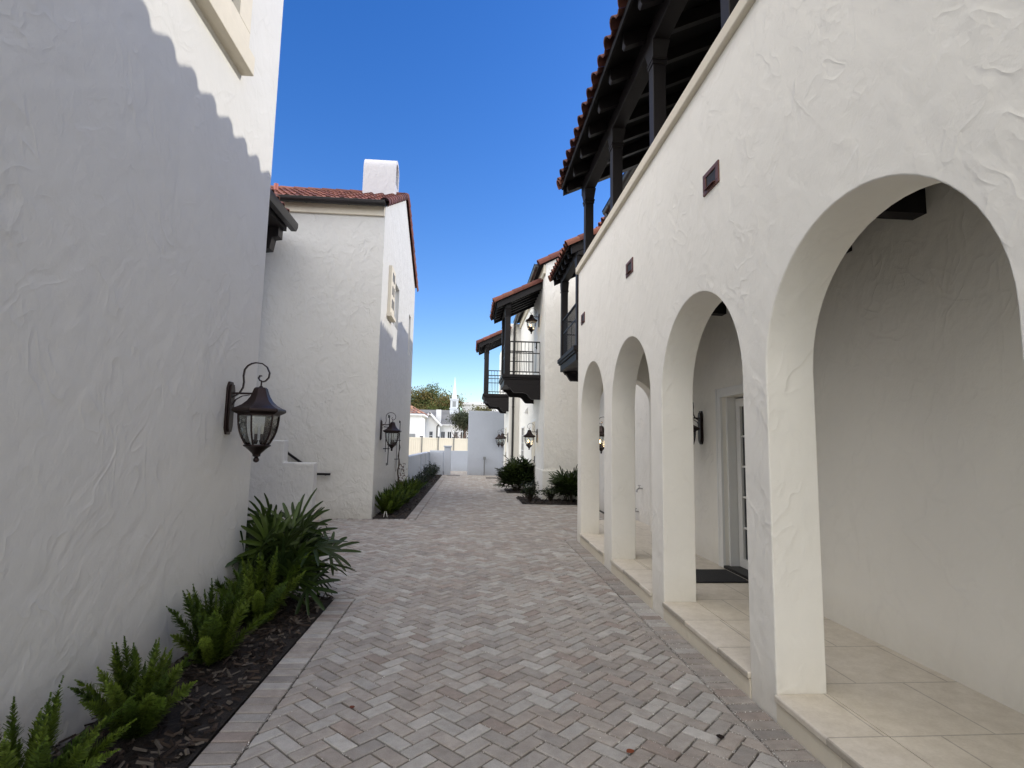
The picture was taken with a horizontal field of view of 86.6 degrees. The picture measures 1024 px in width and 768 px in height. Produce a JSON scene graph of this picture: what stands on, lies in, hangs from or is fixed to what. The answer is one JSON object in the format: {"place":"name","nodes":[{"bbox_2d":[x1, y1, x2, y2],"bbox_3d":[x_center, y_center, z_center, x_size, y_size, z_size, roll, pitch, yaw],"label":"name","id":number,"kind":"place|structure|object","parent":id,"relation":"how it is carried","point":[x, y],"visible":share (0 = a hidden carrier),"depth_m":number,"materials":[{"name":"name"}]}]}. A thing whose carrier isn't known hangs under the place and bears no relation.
{"place":"outdoors","nodes":[
{"label":"outdoors","id":0,"kind":"place"},
{"bbox_2d":[408,475,428,487],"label":"shrub","id":1,"kind":"object","parent":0,"point":[416,477],"visible":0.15,"depth_m":16.97,"materials":[{"name":"green plant"}]},
{"bbox_2d":[411,472,430,488],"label":"shrub","id":2,"kind":"object","parent":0,"point":[421,476],"visible":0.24,"depth_m":18.12,"materials":[{"name":"green plant"}]},
{"bbox_2d":[410,380,463,437],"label":"church","id":3,"kind":"structure","parent":0,"point":[437,425],"depth_m":60.83,"materials":[{"name":"grey"}]},
{"bbox_2d":[271,0,618,411],"label":"sky","id":4,"kind":"structure","parent":0,"point":[476,103],"materials":[{"name":"blue"}]},
{"bbox_2d":[461,402,497,438],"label":"flat roofed building","id":5,"kind":"structure","parent":0,"point":[468,405],"depth_m":79.80,"materials":[{"name":"white paint"}]},
{"bbox_2d":[185,471,826,767],"bbox_3d":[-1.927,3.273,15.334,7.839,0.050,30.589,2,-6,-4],"label":"paved lane","id":6,"kind":"structure","parent":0,"point":[500,528],"depth_m":3.86,"materials":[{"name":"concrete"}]},
{"bbox_2d":[373,475,441,517],"bbox_3d":[-3.156,3.590,18.836,0.685,0.035,15.200,2,-6,-4],"label":"planting bed","id":7,"kind":"object","parent":6,"relation":"on","point":[411,502],"visible":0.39,"depth_m":13.48,"materials":[{"name":"brown soil"}]},
{"bbox_2d":[50,474,576,767],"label":"bark mulch","id":8,"kind":"object","parent":7,"relation":"on","point":[163,755],"visible":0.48,"depth_m":3.46,"materials":[{"name":"brown wood"}]},
{"bbox_2d":[0,675,139,767],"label":"foxtail fern","id":9,"kind":"object","parent":8,"relation":"on","point":[75,754],"visible":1,"depth_m":2.19,"materials":[{"name":"green plant"}]},
{"bbox_2d":[67,636,201,739],"bbox_3d":[-2.018,1.592,2.888,0.674,0.512,0.611,-2,-7,23],"label":"foxtail fern","id":10,"kind":"object","parent":8,"relation":"on","point":[148,706],"visible":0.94,"depth_m":2.84,"materials":[{"name":"green plant"}]},
{"bbox_2d":[166,578,274,666],"bbox_3d":[-2.135,1.674,3.823,0.588,0.551,0.627,-1,-7,20],"label":"foxtail fern","id":11,"kind":"object","parent":8,"relation":"on","point":[214,629],"visible":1,"depth_m":3.78,"materials":[{"name":"green plant"}]},
{"bbox_2d":[214,547,311,625],"bbox_3d":[-2.209,1.695,4.559,0.882,0.657,0.782,2,-6,-9],"label":"foxtail fern","id":12,"kind":"object","parent":8,"relation":"on","point":[269,600],"visible":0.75,"depth_m":4.54,"materials":[{"name":"green plant"}]},
{"bbox_2d":[225,488,360,615],"bbox_3d":[-2.388,1.650,5.386,1.635,1.200,1.683,2,-6,-4],"label":"fan palm","id":13,"kind":"object","parent":8,"relation":"on","point":[268,533],"visible":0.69,"depth_m":5.09,"materials":[{"name":"green plant"}]},
{"bbox_2d":[375,485,403,513],"bbox_3d":[-2.697,2.505,11.764,0.687,0.604,0.644,-2,-7,24],"label":"foxtail fern","id":14,"kind":"object","parent":7,"relation":"on","point":[387,501],"visible":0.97,"depth_m":11.66,"materials":[{"name":"green plant"}]},
{"bbox_2d":[380,485,410,509],"bbox_3d":[-2.657,2.572,12.341,0.708,0.593,0.780,-2,-7,23],"label":"foxtail fern","id":15,"kind":"object","parent":7,"relation":"on","point":[403,498],"visible":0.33,"depth_m":12.31,"materials":[{"name":"green plant"}]},
{"bbox_2d":[385,481,414,496],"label":"foxtail fern","id":16,"kind":"object","parent":7,"relation":"on","point":[406,491],"visible":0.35,"depth_m":13.08,"materials":[{"name":"green plant"}]},
{"bbox_2d":[390,480,418,502],"bbox_3d":[-2.787,2.716,13.827,0.716,0.630,0.672,5,-7,-29],"label":"foxtail fern","id":17,"kind":"object","parent":7,"relation":"on","point":[410,486],"visible":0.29,"depth_m":13.76,"materials":[{"name":"green plant"}]},
{"bbox_2d":[394,476,420,494],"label":"foxtail fern","id":18,"kind":"object","parent":7,"relation":"on","point":[414,489],"visible":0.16,"depth_m":14.64,"materials":[{"name":"green plant"}]},
{"bbox_2d":[399,475,427,495],"bbox_3d":[-2.780,2.906,15.568,0.842,0.628,0.746,1,-6,3],"label":"foxtail fern","id":19,"kind":"object","parent":7,"relation":"on","point":[418,483],"visible":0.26,"depth_m":15.52,"materials":[{"name":"green plant"}]},
{"bbox_2d":[419,468,431,481],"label":"shrub","id":20,"kind":"object","parent":7,"relation":"on","point":[426,473],"visible":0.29,"depth_m":19.45,"materials":[{"name":"green plant"}]},
{"bbox_2d":[420,465,434,481],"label":"shrub","id":21,"kind":"object","parent":7,"relation":"on","point":[429,471],"visible":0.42,"depth_m":21.15,"materials":[{"name":"green plant"}]},
{"bbox_2d":[426,462,438,478],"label":"shrub","id":22,"kind":"object","parent":7,"relation":"on","point":[434,470],"visible":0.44,"depth_m":22.72,"materials":[{"name":"green plant"}]},
{"bbox_2d":[428,464,439,476],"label":"shrub","id":23,"kind":"object","parent":7,"relation":"on","point":[436,472],"visible":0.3,"depth_m":24.34,"materials":[{"name":"green plant"}]},
{"bbox_2d":[504,488,524,492],"bbox_3d":[0.218,3.602,18.368,0.900,0.035,1.650,2,-6,-4],"label":"planting bed","id":24,"kind":"object","parent":6,"relation":"on","point":[511,491],"visible":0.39,"depth_m":17.94,"materials":[{"name":"brown soil"}]},
{"bbox_2d":[494,455,535,490],"bbox_3d":[0.193,2.993,18.254,1.691,1.247,1.602,2,-6,-4],"label":"fan palm","id":25,"kind":"object","parent":24,"relation":"on","point":[519,472],"visible":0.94,"depth_m":17.98,"materials":[{"name":"green plant"}]},
{"bbox_2d":[519,499,576,504],"bbox_3d":[1.157,3.255,15.034,1.850,0.035,1.180,2,-6,-4],"label":"planting bed","id":26,"kind":"object","parent":6,"relation":"on","point":[552,503],"visible":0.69,"depth_m":14.71,"materials":[{"name":"brown soil"}]},
{"bbox_2d":[520,478,541,501],"bbox_3d":[0.499,2.935,14.967,0.619,0.654,0.693,3,-6,-15],"label":"shrub","id":27,"kind":"object","parent":26,"relation":"on","point":[529,491],"visible":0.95,"depth_m":14.91,"materials":[{"name":"green plant"}]},
{"bbox_2d":[540,485,557,500],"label":"shrub","id":28,"kind":"object","parent":26,"relation":"on","point":[549,495],"visible":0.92,"depth_m":15.02,"materials":[{"name":"green plant"}]},
{"bbox_2d":[539,464,577,501],"bbox_3d":[1.552,2.742,15.093,1.642,1.106,1.419,7,-9,-44],"label":"fan palm","id":29,"kind":"object","parent":26,"relation":"on","point":[566,483],"visible":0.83,"depth_m":14.89,"materials":[{"name":"green plant"}]},
{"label":"ground","id":30,"kind":"structure","parent":0,"visible":0},
{"bbox_2d":[0,0,283,765],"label":"townhouse","id":31,"kind":"structure","parent":30,"relation":"on","point":[136,145],"depth_m":3.19,"materials":[{"name":"paint"}]},
{"bbox_2d":[223,362,285,462],"bbox_3d":[-2.180,0.240,4.655,0.473,0.857,0.378,-2,-7,25],"label":"wall lantern","id":32,"kind":"object","parent":31,"relation":"attached to","point":[259,402],"depth_m":4.59,"materials":[{"name":"brown metal"}]},
{"bbox_2d":[266,188,297,252],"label":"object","id":33,"kind":"structure","parent":30,"relation":"on","point":[281,219],"depth_m":10.76,"materials":[{"name":"brown wood"}]},
{"bbox_2d":[247,440,320,526],"bbox_3d":[-5.283,1.914,10.490,3.155,1.680,1.268,2,-6,-4],"label":"garden stair","id":34,"kind":"object","parent":30,"relation":"on","point":[277,478],"visible":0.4,"depth_m":9.95,"materials":[{"name":"paint"}]},
{"bbox_2d":[253,159,418,518],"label":"townhouse","id":35,"kind":"structure","parent":30,"relation":"on","point":[337,320],"depth_m":11.64,"materials":[{"name":"paint"}]},
{"bbox_2d":[288,452,330,475],"bbox_3d":[-4.254,1.601,11.207,1.023,0.558,0.098,2,-6,-4],"label":"handrail","id":36,"kind":"object","parent":35,"relation":"attached to","point":[295,458],"visible":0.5,"depth_m":11.15,"materials":[{"name":"black metal"}]},
{"bbox_2d":[383,415,389,464],"bbox_3d":[-2.889,1.305,12.645,0.107,1.171,0.238,-1,-7,21],"label":"trellis rod","id":37,"kind":"object","parent":35,"relation":"attached to","point":[385,448],"visible":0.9,"depth_m":12.69,"materials":[{"name":"black metal"}]},
{"bbox_2d":[380,412,401,450],"bbox_3d":[-2.687,1.063,12.123,0.473,0.857,0.378,-2,-7,25],"label":"wall lantern","id":38,"kind":"object","parent":35,"relation":"attached to","point":[392,428],"depth_m":12.05,"materials":[{"name":"brown metal"}]},
{"bbox_2d":[393,289,395,325],"bbox_3d":[-3.107,-2.022,13.947,0.080,1.100,1.100,2,-6,-4],"label":"window","id":39,"kind":"structure","parent":35,"relation":"in","point":[395,289],"depth_m":14.45,"materials":[{"name":"white paint"}]},
{"bbox_2d":[394,420,400,481],"bbox_3d":[-3.050,1.818,14.595,0.107,1.671,0.238,-1,-7,21],"label":"trellis rod","id":40,"kind":"object","parent":35,"relation":"attached to","point":[399,440],"visible":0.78,"depth_m":14.61,"materials":[{"name":"black metal"}]},
{"bbox_2d":[397,443,408,485],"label":"climbing vine","id":41,"kind":"object","parent":40,"relation":"attached to","point":[398,468],"visible":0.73,"depth_m":14.60,"materials":[{"name":"green plant"}]},
{"bbox_2d":[409,405,427,436],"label":"bungalow","id":42,"kind":"object","parent":30,"relation":"on","point":[417,424],"visible":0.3,"depth_m":52.36,"materials":[{"name":"paint"}]},
{"bbox_2d":[408,452,443,479],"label":"garden wall","id":43,"kind":"structure","parent":30,"relation":"on","point":[417,462],"depth_m":23.49,"materials":[{"name":"white paint"}]},
{"bbox_2d":[409,436,467,454],"bbox_3d":[-3.495,4.596,36.872,11.928,1.960,0.206,7,-9,-44],"label":"fence","id":44,"kind":"object","parent":30,"relation":"on","point":[420,444],"visible":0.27,"depth_m":35.41,"materials":[{"name":"beige plastic"}]},
{"bbox_2d":[411,383,467,412],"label":"tree","id":45,"kind":"object","parent":30,"relation":"on","point":[426,400],"visible":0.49,"depth_m":75.42,"materials":[{"name":"green plant"}]},
{"bbox_2d":[444,446,451,474],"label":"gate pillar","id":46,"kind":"structure","parent":30,"relation":"on","point":[447,459],"depth_m":26.84,"materials":[{"name":"white paint"}]},
{"bbox_2d":[430,450,467,470],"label":"garden wall","id":47,"kind":"structure","parent":30,"relation":"on","point":[458,460],"depth_m":30.57,"materials":[{"name":"white paint"}]},
{"bbox_2d":[445,407,468,437],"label":"tree","id":48,"kind":"object","parent":30,"relation":"on","point":[460,420],"visible":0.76,"depth_m":45.23,"materials":[{"name":"green plant"}]},
{"bbox_2d":[451,429,467,437],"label":"bare shrub","id":49,"kind":"object","parent":30,"relation":"on","point":[460,435],"visible":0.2,"depth_m":43.53,"materials":[{"name":"grey plant"}]},
{"bbox_2d":[468,403,495,411],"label":"tree","id":50,"kind":"object","parent":30,"relation":"on","point":[482,409],"visible":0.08,"depth_m":69.98,"materials":[{"name":"green plant"}]},
{"bbox_2d":[467,411,503,474],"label":"stucco wall","id":51,"kind":"structure","parent":30,"relation":"on","point":[484,427],"depth_m":27.17,"materials":[{"name":"white paint"}]},
{"bbox_2d":[476,324,520,470],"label":"townhouse","id":52,"kind":"structure","parent":30,"relation":"on","point":[504,403],"depth_m":24.38,"materials":[{"name":"white paint"}]},
{"bbox_2d":[495,430,503,446],"bbox_3d":[-0.636,2.710,26.988,0.473,0.857,0.378,-2,-7,25],"label":"wall lantern","id":53,"kind":"object","parent":52,"relation":"attached to","point":[498,444],"depth_m":26.94,"materials":[{"name":"brown metal"}]},
{"bbox_2d":[498,428,507,447],"bbox_3d":[-0.418,2.410,24.213,0.473,0.857,0.378,-2,-7,25],"label":"wall lantern","id":54,"kind":"object","parent":52,"relation":"attached to","point":[502,436],"depth_m":24.16,"materials":[{"name":"brown metal"}]},
{"bbox_2d":[505,425,506,462],"bbox_3d":[-0.317,3.171,25.510,0.091,2.440,1.080,2,-6,-4],"label":"door","id":55,"kind":"structure","parent":52,"relation":"in","point":[506,425],"depth_m":25.38,"materials":[{"name":"white paint"}]},
{"bbox_2d":[489,249,577,499],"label":"townhouse","id":56,"kind":"structure","parent":30,"relation":"on","point":[542,387],"depth_m":16.68,"materials":[{"name":"paint"}]},
{"bbox_2d":[521,426,524,457],"bbox_3d":[0.442,2.401,22.072,0.040,1.350,1.000,2,-6,-4],"label":"window","id":57,"kind":"structure","parent":56,"relation":"in","point":[523,427],"depth_m":22.24,"materials":[{"name":"white paint"}]},
{"bbox_2d":[523,423,537,449],"bbox_3d":[0.573,1.691,17.477,0.473,0.857,0.378,5,-8,-34],"label":"wall lantern","id":58,"kind":"object","parent":56,"relation":"attached to","point":[528,434],"depth_m":17.41,"materials":[{"name":"brown metal"}]},
{"bbox_2d":[525,308,539,333],"bbox_3d":[0.653,-2.058,17.768,0.473,0.857,0.378,-2,-7,25],"label":"wall lantern","id":59,"kind":"object","parent":56,"relation":"attached to","point":[531,319],"depth_m":17.73,"materials":[{"name":"brown metal"}]},
{"bbox_2d":[531,418,535,485],"bbox_3d":[0.701,2.415,18.433,0.091,2.440,1.230,2,-6,-4],"label":"door","id":60,"kind":"structure","parent":56,"relation":"in","point":[533,427],"depth_m":18.30,"materials":[{"name":"white paint"}]},
{"bbox_2d":[534,311,537,374],"bbox_3d":[0.796,-1.283,18.512,0.091,2.270,0.980,2,-6,-4],"label":"door","id":61,"kind":"structure","parent":56,"relation":"in","point":[536,327],"depth_m":18.43,"materials":[{"name":"white paint"}]},
{"bbox_2d":[548,168,649,525],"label":"wing","id":62,"kind":"structure","parent":30,"relation":"on","point":[566,263],"depth_m":12.52,"materials":[{"name":"white paint"}]},
{"bbox_2d":[599,417,603,453],"bbox_3d":[2.096,1.190,12.637,0.473,0.857,0.378,-2,-7,25],"label":"wall lantern","id":63,"kind":"object","parent":62,"relation":"attached to","point":[601,434],"depth_m":12.58,"materials":[{"name":"brown metal"}]},
{"bbox_2d":[556,0,1023,767],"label":"arcade house","id":64,"kind":"structure","parent":30,"relation":"on","point":[800,270],"depth_m":3.63,"materials":[{"name":"paint"}]},
{"bbox_2d":[693,403,703,443],"bbox_3d":[2.315,0.610,7.300,0.473,0.857,0.378,-2,-7,25],"label":"wall lantern","id":65,"kind":"object","parent":64,"relation":"attached to","point":[699,428],"depth_m":7.29,"materials":[{"name":"brown metal"}]},
{"bbox_2d":[696,569,748,582],"bbox_3d":[2.208,2.156,6.105,0.680,0.014,0.580,2,-6,-4],"label":"doormat","id":66,"kind":"object","parent":64,"relation":"on","point":[714,576],"visible":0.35,"depth_m":6.02,"materials":[{"name":"black rubber"}]},
{"bbox_2d":[735,398,747,569],"bbox_3d":[2.817,1.128,6.090,0.045,2.010,1.085,2,-6,-4],"label":"glazed door","id":67,"kind":"structure","parent":64,"relation":"in","point":[740,438],"depth_m":6.54,"materials":[{"name":"white paint"}]},
{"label":"planting bed","id":68,"kind":"structure","parent":0,"visible":0},
{"bbox_2d":[307,525,330,543],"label":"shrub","id":69,"kind":"object","parent":68,"relation":"on","point":[316,528],"visible":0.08,"depth_m":8.11,"materials":[{"name":"green plant"}]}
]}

